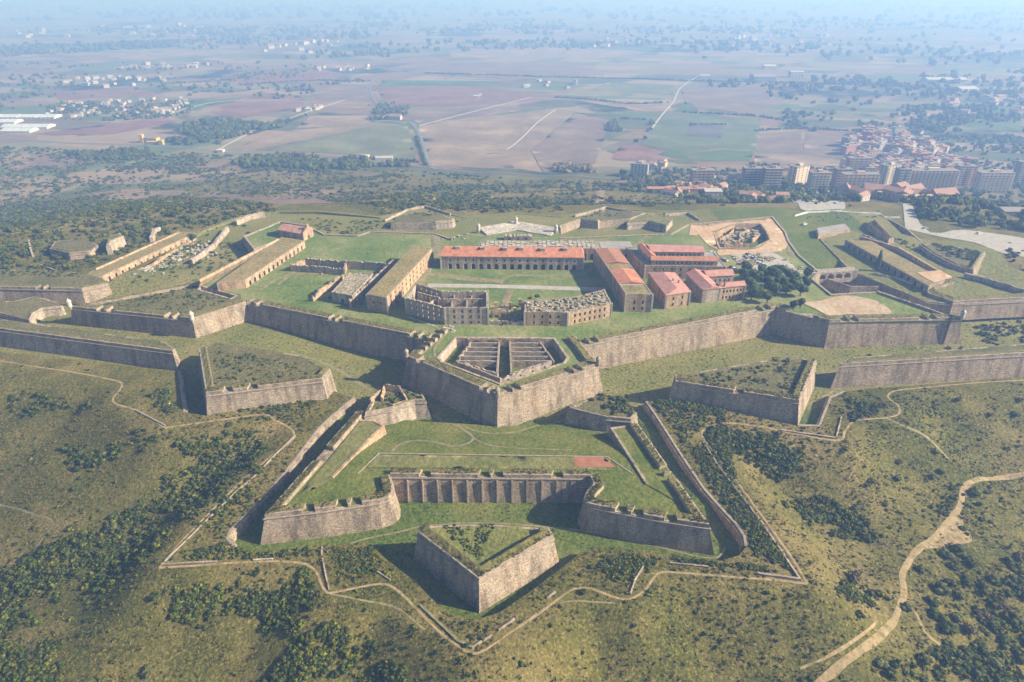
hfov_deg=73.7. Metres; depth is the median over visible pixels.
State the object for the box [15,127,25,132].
greenhouse
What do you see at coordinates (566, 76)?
hedgerow
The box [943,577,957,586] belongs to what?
bush
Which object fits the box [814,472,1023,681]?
dirt track
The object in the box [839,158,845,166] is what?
apartment block
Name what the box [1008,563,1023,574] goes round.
bush
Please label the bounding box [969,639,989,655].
bush
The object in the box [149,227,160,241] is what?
ruined wall
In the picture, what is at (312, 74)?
field
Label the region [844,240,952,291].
casemate range
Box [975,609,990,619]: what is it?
bush
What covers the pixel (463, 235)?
path
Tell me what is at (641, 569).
breast wall
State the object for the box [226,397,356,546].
counterscarp wall
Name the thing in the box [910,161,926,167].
apartment block
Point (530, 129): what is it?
road
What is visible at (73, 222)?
dirt track
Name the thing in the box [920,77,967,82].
warehouse
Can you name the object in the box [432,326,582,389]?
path
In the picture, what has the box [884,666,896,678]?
bush
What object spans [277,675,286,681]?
bush
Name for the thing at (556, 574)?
dry grass tufts
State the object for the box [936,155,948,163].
apartment block
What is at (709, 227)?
excavated earth
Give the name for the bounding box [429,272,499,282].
path
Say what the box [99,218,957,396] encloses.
terreplein
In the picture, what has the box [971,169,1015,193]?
apartment block
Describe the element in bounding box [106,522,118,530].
bush
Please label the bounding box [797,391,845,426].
counterscarp wall
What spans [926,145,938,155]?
apartment block
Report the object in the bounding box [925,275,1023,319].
redoubt
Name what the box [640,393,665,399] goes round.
path
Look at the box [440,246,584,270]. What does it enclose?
barracks
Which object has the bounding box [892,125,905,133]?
apartment block
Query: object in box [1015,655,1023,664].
bush
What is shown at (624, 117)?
hedgerow
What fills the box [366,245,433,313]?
ruined barracks
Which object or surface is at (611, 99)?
road
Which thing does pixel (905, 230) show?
ditch wall
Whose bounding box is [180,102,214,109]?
field
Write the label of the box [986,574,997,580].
bush
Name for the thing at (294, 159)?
woodland
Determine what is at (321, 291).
ruined wall
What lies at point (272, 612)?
scrub
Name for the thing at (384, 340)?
curtain wall
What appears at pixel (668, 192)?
house
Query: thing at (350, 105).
field
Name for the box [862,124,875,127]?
apartment block
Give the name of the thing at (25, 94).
woodland
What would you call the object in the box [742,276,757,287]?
pine tree
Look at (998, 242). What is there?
sandy ground
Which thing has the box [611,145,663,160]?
field
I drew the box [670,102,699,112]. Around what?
field
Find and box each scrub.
[0,145,1023,270]
[0,256,1023,681]
[0,382,1023,681]
[38,211,1023,344]
[106,286,805,559]
[328,292,605,323]
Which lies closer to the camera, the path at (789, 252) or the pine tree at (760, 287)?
the pine tree at (760, 287)
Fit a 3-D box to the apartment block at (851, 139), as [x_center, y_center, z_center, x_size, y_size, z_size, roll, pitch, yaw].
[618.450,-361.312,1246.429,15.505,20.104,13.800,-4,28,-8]
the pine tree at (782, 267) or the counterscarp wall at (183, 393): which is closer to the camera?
the counterscarp wall at (183, 393)
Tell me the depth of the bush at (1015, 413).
341.51 m
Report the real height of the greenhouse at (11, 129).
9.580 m
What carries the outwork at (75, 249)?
on the ground at (652, 642)
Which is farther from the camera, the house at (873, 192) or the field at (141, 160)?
the field at (141, 160)
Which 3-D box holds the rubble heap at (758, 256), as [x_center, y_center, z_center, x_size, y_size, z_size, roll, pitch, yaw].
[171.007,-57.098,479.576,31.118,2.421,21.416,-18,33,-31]
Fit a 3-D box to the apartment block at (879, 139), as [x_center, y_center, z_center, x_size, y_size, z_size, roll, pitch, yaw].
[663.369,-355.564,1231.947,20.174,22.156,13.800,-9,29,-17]
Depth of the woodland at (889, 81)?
1924.83 m
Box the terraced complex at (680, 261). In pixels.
[625,243,726,278]
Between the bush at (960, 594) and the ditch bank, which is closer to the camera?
the bush at (960, 594)
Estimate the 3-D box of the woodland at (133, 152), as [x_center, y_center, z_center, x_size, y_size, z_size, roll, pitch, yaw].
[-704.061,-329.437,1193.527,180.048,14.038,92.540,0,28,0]
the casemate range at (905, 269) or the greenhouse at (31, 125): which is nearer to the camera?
the casemate range at (905, 269)
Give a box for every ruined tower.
[364,384,430,424]
[564,394,637,431]
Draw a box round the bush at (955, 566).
[948,561,960,570]
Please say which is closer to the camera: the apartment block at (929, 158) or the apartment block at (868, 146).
the apartment block at (929, 158)
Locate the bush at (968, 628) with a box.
[962,622,978,634]
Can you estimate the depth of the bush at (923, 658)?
233.39 m
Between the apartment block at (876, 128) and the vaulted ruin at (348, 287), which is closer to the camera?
the vaulted ruin at (348, 287)
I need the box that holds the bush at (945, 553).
[939,548,954,558]
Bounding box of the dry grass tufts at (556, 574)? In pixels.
[0,386,1023,681]
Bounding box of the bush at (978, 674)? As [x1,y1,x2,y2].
[972,665,986,678]
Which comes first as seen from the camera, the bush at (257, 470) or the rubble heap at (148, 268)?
the bush at (257, 470)
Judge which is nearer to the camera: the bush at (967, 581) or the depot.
the bush at (967, 581)
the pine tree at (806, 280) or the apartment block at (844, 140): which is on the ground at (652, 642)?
the apartment block at (844, 140)
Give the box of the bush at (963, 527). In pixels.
[959,525,967,530]
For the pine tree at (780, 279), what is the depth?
433.32 m
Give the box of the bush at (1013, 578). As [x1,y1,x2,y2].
[1007,574,1023,583]
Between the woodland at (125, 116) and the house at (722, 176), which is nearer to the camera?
the house at (722, 176)
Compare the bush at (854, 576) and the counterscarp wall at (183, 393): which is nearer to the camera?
the bush at (854, 576)
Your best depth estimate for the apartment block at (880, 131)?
1283.70 m
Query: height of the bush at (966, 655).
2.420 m
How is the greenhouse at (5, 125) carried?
on the ground at (652, 642)
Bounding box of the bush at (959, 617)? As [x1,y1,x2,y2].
[950,612,964,622]
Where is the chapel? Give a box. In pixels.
[277,223,313,240]
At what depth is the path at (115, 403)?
357.05 m
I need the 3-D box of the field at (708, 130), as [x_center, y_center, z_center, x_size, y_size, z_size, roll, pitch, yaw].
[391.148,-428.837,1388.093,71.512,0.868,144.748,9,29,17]
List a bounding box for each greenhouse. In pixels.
[0,114,20,118]
[0,124,14,128]
[0,127,10,132]
[3,119,23,123]
[7,127,18,132]
[12,124,26,126]
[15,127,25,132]
[18,114,39,118]
[22,127,38,132]
[24,124,37,127]
[36,114,61,118]
[36,124,55,128]
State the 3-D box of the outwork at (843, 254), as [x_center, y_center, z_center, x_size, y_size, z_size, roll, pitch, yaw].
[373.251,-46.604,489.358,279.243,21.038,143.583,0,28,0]
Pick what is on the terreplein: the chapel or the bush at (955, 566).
the chapel
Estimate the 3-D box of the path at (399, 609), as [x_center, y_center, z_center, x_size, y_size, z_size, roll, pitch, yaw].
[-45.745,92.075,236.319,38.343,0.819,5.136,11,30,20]
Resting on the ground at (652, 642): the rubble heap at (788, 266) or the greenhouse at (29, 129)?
the greenhouse at (29, 129)
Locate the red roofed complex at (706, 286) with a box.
[685,269,746,302]
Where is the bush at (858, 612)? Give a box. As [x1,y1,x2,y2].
[855,609,865,617]
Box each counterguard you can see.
[0,319,182,370]
[830,344,1023,388]
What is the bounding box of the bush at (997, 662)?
[986,654,1004,669]
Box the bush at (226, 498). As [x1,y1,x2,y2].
[221,496,229,501]
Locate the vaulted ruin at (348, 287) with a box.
[332,272,372,303]
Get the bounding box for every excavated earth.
[689,218,769,234]
[691,226,717,248]
[717,241,781,255]
[761,218,787,248]
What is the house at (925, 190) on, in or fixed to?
on the ground at (652, 642)
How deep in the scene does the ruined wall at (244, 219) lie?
583.44 m
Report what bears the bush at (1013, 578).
on the ground at (652, 642)
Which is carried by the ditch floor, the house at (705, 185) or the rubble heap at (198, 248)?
the rubble heap at (198, 248)
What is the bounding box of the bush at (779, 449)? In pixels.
[776,446,786,452]
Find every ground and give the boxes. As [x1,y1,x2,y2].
[0,0,1023,681]
[731,252,794,270]
[792,190,844,212]
[897,201,1023,256]
[925,513,971,548]
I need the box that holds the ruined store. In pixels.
[455,338,554,382]
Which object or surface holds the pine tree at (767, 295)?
on the terreplein
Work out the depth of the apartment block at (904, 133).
1276.75 m
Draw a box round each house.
[134,76,141,80]
[389,113,401,119]
[647,272,690,308]
[650,162,656,169]
[657,157,665,164]
[658,160,667,166]
[662,187,679,196]
[699,183,712,187]
[715,182,728,186]
[717,174,726,180]
[728,171,737,177]
[739,190,756,197]
[747,192,756,198]
[757,193,765,197]
[773,192,789,200]
[782,165,788,171]
[838,182,850,193]
[849,186,869,195]
[849,186,877,198]
[854,191,870,200]
[863,183,889,190]
[881,185,898,199]
[890,181,909,187]
[893,187,913,201]
[901,183,924,187]
[902,155,914,162]
[912,189,928,193]
[913,128,923,133]
[920,135,930,140]
[920,189,943,194]
[924,139,935,145]
[927,187,959,194]
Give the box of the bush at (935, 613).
[927,606,946,621]
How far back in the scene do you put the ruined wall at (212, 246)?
517.55 m
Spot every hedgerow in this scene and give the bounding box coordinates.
[165,74,260,83]
[239,79,370,84]
[247,113,306,134]
[369,156,418,162]
[415,135,427,164]
[425,72,673,79]
[554,96,668,103]
[620,116,652,119]
[649,78,1011,91]
[683,111,780,119]
[689,122,726,124]
[749,161,832,170]
[755,126,856,130]
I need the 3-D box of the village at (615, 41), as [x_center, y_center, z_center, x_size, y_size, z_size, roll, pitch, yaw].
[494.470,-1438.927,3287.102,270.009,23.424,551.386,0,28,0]
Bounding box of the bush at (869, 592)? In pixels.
[865,590,874,595]
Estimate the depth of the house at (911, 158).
1144.92 m
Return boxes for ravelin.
[199,343,336,415]
[413,524,558,612]
[668,357,816,424]
[917,243,985,274]
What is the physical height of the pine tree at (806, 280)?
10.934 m
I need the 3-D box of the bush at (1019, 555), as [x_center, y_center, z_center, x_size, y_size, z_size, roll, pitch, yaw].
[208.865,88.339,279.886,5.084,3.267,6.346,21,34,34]
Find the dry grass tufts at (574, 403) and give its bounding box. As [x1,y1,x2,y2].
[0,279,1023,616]
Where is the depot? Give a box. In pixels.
[143,136,159,142]
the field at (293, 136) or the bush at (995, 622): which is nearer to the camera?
the bush at (995, 622)
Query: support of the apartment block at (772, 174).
on the ground at (652, 642)
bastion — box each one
[0,270,111,305]
[65,282,247,337]
[402,328,602,426]
[476,217,557,239]
[772,291,966,347]
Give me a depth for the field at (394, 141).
1273.17 m
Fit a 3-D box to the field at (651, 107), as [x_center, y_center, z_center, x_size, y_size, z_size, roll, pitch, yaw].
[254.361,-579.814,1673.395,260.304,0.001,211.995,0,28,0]
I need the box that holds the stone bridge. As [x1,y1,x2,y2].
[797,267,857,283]
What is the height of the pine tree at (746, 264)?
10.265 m
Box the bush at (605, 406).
[602,403,610,408]
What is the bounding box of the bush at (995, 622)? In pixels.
[987,617,1000,626]
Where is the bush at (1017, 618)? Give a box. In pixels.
[1011,611,1023,624]
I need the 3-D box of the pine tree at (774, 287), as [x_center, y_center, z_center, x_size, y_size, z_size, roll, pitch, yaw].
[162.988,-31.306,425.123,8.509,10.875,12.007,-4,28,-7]
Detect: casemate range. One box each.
[88,232,196,281]
[197,237,305,290]
[816,224,849,238]
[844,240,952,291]
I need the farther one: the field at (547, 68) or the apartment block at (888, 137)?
the field at (547, 68)
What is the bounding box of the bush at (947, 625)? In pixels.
[938,619,959,634]
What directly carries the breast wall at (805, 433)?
on the ground at (652, 642)
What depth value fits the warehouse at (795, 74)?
2136.10 m
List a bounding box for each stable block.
[479,240,599,259]
[598,241,632,257]
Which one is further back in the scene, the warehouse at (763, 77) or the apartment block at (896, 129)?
the warehouse at (763, 77)
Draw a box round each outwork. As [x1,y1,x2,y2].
[0,296,65,323]
[49,239,99,259]
[106,233,126,254]
[391,212,455,229]
[558,210,644,233]
[626,214,672,232]
[820,231,1023,319]
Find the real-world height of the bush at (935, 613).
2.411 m
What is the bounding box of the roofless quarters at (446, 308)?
[404,282,488,324]
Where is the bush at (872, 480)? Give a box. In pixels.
[868,477,876,483]
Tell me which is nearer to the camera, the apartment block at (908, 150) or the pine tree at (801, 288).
the pine tree at (801, 288)
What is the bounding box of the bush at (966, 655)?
[956,650,971,659]
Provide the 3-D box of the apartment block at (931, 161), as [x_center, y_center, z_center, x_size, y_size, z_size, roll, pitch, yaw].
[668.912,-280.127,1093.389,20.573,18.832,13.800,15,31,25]
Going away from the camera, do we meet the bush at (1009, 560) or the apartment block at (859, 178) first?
the bush at (1009, 560)
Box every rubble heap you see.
[133,260,178,274]
[163,247,200,260]
[186,241,216,257]
[441,233,469,240]
[443,325,455,331]
[735,252,775,264]
[782,262,802,274]
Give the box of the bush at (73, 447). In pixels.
[67,444,78,450]
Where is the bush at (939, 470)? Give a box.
[937,468,945,473]
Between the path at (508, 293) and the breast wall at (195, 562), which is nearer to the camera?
the breast wall at (195, 562)
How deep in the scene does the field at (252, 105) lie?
1645.42 m
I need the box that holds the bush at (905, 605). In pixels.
[900,601,912,611]
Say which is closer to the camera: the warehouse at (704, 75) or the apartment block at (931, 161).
the apartment block at (931, 161)
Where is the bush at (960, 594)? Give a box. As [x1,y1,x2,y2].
[954,589,966,599]
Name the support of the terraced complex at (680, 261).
on the terreplein
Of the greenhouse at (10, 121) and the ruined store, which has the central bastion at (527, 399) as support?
the ruined store
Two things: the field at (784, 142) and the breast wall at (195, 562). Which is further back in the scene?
the field at (784, 142)
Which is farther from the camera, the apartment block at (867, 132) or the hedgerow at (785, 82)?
the hedgerow at (785, 82)
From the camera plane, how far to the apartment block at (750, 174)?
874.74 m
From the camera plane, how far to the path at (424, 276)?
486.31 m
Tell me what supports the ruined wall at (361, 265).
on the terreplein
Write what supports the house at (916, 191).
on the ground at (652, 642)
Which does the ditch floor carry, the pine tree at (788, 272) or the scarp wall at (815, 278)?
the scarp wall at (815, 278)
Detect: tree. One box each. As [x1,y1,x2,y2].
[187,233,196,241]
[738,268,752,276]
[741,261,752,268]
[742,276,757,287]
[747,287,759,299]
[749,268,763,278]
[749,283,763,295]
[757,264,769,275]
[759,275,773,287]
[762,290,771,302]
[767,265,782,276]
[767,281,782,295]
[773,263,787,272]
[774,274,790,284]
[781,281,794,294]
[782,268,799,277]
[789,276,801,289]
[790,299,798,309]
[795,283,809,295]
[798,298,805,307]
[802,276,811,285]
[803,267,813,276]
[875,248,882,271]
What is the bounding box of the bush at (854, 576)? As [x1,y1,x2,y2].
[846,570,861,584]
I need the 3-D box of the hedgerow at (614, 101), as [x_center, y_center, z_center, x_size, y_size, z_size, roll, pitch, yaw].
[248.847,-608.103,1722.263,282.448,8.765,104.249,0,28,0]
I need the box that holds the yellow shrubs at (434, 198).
[422,190,555,203]
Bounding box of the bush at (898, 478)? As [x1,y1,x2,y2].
[894,476,901,480]
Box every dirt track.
[6,220,138,234]
[139,188,296,219]
[347,189,498,213]
[577,192,644,204]
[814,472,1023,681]
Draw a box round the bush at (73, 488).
[71,485,78,491]
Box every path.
[0,360,164,427]
[0,504,53,564]
[158,414,294,567]
[159,560,807,654]
[185,344,371,391]
[258,272,324,289]
[276,245,349,284]
[330,594,424,629]
[350,522,725,558]
[368,232,549,237]
[391,414,473,450]
[408,317,433,325]
[413,234,441,289]
[427,284,603,290]
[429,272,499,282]
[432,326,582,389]
[465,418,564,433]
[467,433,572,449]
[498,262,593,283]
[501,289,513,309]
[559,236,647,246]
[560,600,614,603]
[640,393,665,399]
[700,379,1023,583]
[787,243,794,255]
[799,620,877,669]
[807,388,844,404]
[886,418,949,459]
[911,606,939,645]
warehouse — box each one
[217,149,224,152]
[375,156,392,160]
[646,186,727,193]
[699,74,709,77]
[702,188,722,195]
[749,74,776,80]
[762,65,775,68]
[788,71,803,77]
[900,194,933,197]
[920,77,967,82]
[950,86,979,92]
[994,207,1023,215]
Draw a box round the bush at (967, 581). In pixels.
[963,574,974,585]
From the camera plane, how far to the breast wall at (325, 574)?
247.84 m
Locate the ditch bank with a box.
[164,208,1008,265]
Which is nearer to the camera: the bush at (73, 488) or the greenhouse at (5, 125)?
the bush at (73, 488)
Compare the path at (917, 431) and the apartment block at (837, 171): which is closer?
the path at (917, 431)
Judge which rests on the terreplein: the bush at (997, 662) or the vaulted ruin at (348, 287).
the vaulted ruin at (348, 287)
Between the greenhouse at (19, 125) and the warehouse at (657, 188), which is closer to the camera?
the warehouse at (657, 188)
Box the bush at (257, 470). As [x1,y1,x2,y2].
[252,466,261,473]
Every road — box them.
[0,138,1018,201]
[6,75,1023,102]
[100,99,289,115]
[219,99,344,148]
[369,62,424,104]
[407,122,436,168]
[419,97,530,125]
[507,110,554,148]
[562,98,648,100]
[595,181,626,204]
[652,75,698,127]
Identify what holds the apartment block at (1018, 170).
on the ground at (652, 642)
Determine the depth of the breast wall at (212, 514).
285.18 m
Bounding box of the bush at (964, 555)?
[960,553,973,559]
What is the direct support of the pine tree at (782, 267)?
on the terreplein
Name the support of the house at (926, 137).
on the ground at (652, 642)
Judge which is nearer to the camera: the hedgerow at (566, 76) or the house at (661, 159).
the house at (661, 159)
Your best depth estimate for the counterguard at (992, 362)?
362.39 m
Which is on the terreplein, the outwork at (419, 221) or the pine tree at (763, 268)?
the pine tree at (763, 268)
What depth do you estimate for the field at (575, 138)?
1278.70 m
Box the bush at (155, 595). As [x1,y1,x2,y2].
[149,591,160,600]
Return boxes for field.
[3,75,51,83]
[4,61,95,71]
[4,160,94,171]
[34,117,173,134]
[50,87,163,99]
[76,113,115,120]
[87,189,192,199]
[103,50,237,60]
[125,156,185,165]
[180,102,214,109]
[197,188,374,203]
[208,92,304,118]
[221,70,347,84]
[228,126,367,150]
[256,126,414,159]
[297,85,371,99]
[297,115,370,127]
[311,102,369,108]
[376,86,560,105]
[379,80,501,85]
[381,62,604,76]
[402,106,546,123]
[418,108,574,171]
[450,47,648,58]
[531,113,608,171]
[571,99,673,111]
[591,82,674,94]
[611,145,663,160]
[640,114,760,151]
[647,146,753,160]
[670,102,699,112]
[681,86,781,111]
[684,123,724,137]
[754,155,839,166]
[756,131,801,153]
[803,132,844,158]
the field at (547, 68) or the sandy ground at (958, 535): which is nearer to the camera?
the sandy ground at (958, 535)
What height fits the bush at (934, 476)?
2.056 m
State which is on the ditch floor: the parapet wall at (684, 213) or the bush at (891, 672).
the parapet wall at (684, 213)
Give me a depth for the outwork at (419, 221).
563.34 m
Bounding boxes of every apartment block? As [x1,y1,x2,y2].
[630,161,649,176]
[689,167,715,182]
[740,165,761,185]
[760,165,782,186]
[786,162,810,185]
[806,169,830,189]
[830,165,853,187]
[837,170,880,186]
[839,144,856,155]
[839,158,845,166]
[840,135,857,145]
[845,155,873,171]
[848,137,857,142]
[851,140,865,148]
[852,133,862,139]
[855,149,866,152]
[857,126,869,132]
[857,145,871,149]
[857,152,871,156]
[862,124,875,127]
[862,129,873,139]
[862,143,871,148]
[864,165,875,171]
[866,135,878,140]
[866,140,877,148]
[866,148,881,157]
[870,127,885,130]
[872,163,878,171]
[873,129,886,135]
[874,137,887,142]
[876,134,891,141]
[876,141,888,151]
[878,162,901,184]
[879,158,893,168]
[882,151,900,157]
[884,128,892,135]
[885,142,901,151]
[890,158,904,161]
[891,148,904,156]
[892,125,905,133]
[892,165,912,183]
[894,138,910,142]
[896,142,909,149]
[897,130,910,135]
[905,146,918,154]
[909,167,959,189]
[910,141,918,146]
[910,151,927,160]
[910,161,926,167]
[912,136,923,144]
[914,156,924,161]
[922,156,937,161]
[924,160,937,163]
[925,162,939,167]
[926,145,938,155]
[935,144,949,152]
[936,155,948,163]
[937,152,950,157]
[940,162,953,167]
[945,157,960,163]
[955,163,978,185]
[959,155,971,163]
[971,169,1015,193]
[1013,160,1023,183]
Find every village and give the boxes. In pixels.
[14,22,196,37]
[262,38,338,52]
[591,36,640,47]
[729,32,835,49]
[944,92,1023,115]
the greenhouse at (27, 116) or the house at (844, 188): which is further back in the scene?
the greenhouse at (27, 116)
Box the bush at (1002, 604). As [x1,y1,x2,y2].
[996,600,1009,608]
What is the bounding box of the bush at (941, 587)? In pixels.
[933,580,951,594]
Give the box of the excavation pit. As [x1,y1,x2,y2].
[713,223,770,248]
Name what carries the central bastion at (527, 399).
on the ditch floor
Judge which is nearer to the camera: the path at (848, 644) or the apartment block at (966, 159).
the path at (848, 644)
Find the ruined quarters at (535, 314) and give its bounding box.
[524,289,612,325]
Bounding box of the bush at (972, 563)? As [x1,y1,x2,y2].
[967,559,978,567]
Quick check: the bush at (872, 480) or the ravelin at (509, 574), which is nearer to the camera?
the ravelin at (509, 574)
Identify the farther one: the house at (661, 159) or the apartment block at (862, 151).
the apartment block at (862, 151)
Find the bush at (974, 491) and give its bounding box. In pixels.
[968,487,981,496]
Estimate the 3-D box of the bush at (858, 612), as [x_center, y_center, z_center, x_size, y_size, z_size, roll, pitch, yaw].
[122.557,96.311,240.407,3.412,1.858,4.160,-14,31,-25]
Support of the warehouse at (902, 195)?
on the ground at (652, 642)
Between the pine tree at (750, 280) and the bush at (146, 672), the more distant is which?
the pine tree at (750, 280)
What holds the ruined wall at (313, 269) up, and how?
on the terreplein
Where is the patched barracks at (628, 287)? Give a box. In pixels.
[593,247,653,311]
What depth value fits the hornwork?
288.02 m
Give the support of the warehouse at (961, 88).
on the ground at (652, 642)
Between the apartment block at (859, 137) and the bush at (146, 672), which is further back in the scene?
the apartment block at (859, 137)
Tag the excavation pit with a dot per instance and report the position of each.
(726, 238)
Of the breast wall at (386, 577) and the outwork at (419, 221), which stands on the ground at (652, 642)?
the breast wall at (386, 577)
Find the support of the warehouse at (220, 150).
on the ground at (652, 642)
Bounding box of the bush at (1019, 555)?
[1015,551,1023,561]
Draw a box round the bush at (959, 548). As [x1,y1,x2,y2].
[952,544,964,552]
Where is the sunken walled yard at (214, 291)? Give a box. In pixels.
[197,286,237,298]
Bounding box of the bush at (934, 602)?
[926,595,940,606]
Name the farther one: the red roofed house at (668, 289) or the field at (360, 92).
the field at (360, 92)
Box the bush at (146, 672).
[140,662,152,677]
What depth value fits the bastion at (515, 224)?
535.45 m
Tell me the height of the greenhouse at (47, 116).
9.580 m
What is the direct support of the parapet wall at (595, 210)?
on the ditch floor
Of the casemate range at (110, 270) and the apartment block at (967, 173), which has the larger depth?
the apartment block at (967, 173)
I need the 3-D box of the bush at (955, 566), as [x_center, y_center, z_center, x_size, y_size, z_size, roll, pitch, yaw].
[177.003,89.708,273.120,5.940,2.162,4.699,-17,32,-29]
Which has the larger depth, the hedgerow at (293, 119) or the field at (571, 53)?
the field at (571, 53)
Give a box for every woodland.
[0,0,1023,21]
[0,38,175,56]
[0,60,363,110]
[2,23,390,59]
[46,99,194,120]
[53,145,156,160]
[164,116,291,144]
[231,151,411,170]
[349,18,740,53]
[369,101,409,119]
[552,161,597,172]
[604,118,622,131]
[607,166,1023,203]
[634,120,654,142]
[702,16,1023,65]
[708,67,1023,104]
[781,98,1023,132]
[848,132,1023,169]
[899,192,1023,229]
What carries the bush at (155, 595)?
on the ground at (652, 642)
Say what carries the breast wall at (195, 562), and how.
on the ground at (652, 642)
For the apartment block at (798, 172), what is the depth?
866.25 m
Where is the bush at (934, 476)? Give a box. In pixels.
[930,473,937,478]
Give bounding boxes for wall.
[27,239,33,256]
[108,245,179,282]
[135,410,165,425]
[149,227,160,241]
[161,560,216,564]
[164,435,295,561]
[178,371,188,412]
[189,226,229,263]
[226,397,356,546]
[234,212,264,224]
[243,221,449,252]
[246,297,431,361]
[253,558,272,560]
[290,259,305,270]
[290,263,345,274]
[305,258,385,270]
[311,274,344,301]
[322,558,329,589]
[348,260,394,307]
[377,571,390,580]
[384,205,450,221]
[419,604,472,648]
[471,634,491,648]
[498,618,514,630]
[560,216,773,238]
[574,206,633,216]
[578,303,775,368]
[630,566,643,594]
[643,401,746,552]
[664,212,699,220]
[670,562,707,567]
[703,442,763,524]
[757,572,800,580]
[764,526,799,577]
[771,217,877,295]
[780,429,835,438]
[794,211,899,217]
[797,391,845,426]
[820,276,878,292]
[836,416,841,437]
[859,236,949,280]
[862,234,882,241]
[872,273,913,284]
[880,215,922,241]
[963,272,1023,292]
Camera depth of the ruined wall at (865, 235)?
530.73 m
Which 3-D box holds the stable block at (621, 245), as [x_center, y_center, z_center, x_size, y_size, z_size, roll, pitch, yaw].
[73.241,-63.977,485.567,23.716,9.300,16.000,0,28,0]
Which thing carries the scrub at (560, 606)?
on the ground at (652, 642)
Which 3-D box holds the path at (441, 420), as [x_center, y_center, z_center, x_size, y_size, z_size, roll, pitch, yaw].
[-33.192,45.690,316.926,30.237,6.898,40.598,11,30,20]
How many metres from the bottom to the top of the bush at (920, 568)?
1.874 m
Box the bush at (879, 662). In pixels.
[874,657,889,668]
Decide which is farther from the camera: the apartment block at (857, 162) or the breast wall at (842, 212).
the apartment block at (857, 162)
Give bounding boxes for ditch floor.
[0,207,1023,618]
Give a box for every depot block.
[138,134,143,142]
[146,141,158,144]
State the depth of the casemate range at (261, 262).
460.22 m
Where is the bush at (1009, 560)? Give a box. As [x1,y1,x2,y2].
[1003,556,1018,565]
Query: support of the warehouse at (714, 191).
on the ground at (652, 642)
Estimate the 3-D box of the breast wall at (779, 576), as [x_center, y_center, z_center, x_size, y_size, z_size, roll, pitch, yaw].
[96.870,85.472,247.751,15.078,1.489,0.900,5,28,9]
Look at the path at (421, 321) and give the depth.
393.48 m
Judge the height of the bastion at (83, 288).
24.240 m
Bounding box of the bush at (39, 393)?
[35,391,42,395]
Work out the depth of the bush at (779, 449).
309.82 m
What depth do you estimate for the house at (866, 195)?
693.27 m
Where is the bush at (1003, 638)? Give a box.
[998,634,1010,643]
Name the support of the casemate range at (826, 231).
on the ditch floor
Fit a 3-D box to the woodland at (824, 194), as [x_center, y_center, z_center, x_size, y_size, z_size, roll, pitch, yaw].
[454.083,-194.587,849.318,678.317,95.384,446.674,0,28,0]
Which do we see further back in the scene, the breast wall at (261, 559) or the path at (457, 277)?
the path at (457, 277)
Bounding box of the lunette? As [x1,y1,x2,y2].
[866,219,893,243]
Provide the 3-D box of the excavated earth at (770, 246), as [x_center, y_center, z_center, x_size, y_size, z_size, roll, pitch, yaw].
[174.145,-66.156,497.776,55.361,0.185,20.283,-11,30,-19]
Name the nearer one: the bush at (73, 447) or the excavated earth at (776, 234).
the bush at (73, 447)
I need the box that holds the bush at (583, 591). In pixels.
[579,588,588,594]
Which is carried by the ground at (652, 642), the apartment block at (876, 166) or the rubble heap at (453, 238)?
the apartment block at (876, 166)
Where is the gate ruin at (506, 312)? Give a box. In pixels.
[489,298,523,325]
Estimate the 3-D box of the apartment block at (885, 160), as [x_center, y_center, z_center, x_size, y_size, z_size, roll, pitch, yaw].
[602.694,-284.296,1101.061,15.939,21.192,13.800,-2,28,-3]
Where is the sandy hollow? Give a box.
[804,296,890,314]
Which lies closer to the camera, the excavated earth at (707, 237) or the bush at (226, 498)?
the bush at (226, 498)
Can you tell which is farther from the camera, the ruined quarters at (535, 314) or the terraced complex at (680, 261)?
the terraced complex at (680, 261)
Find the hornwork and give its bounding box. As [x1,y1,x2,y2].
[260,411,713,555]
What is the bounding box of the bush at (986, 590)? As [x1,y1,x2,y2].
[980,581,993,595]
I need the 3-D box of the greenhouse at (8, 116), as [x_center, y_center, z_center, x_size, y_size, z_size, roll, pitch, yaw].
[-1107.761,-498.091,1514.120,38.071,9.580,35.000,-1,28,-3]
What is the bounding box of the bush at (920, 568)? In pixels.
[915,565,923,572]
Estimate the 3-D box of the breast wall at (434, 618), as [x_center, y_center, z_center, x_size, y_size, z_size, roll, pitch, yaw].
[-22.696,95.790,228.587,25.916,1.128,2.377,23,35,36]
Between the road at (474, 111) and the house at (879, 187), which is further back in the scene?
the road at (474, 111)
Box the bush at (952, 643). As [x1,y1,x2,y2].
[944,638,955,647]
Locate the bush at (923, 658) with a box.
[915,651,930,665]
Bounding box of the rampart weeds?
[75,283,957,575]
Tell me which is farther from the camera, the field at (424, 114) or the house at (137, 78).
the house at (137, 78)
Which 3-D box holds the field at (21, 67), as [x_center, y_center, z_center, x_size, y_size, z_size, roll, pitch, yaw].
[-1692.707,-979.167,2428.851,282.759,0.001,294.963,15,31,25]
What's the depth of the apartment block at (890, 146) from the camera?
1198.27 m
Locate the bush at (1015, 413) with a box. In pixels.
[1011,411,1021,416]

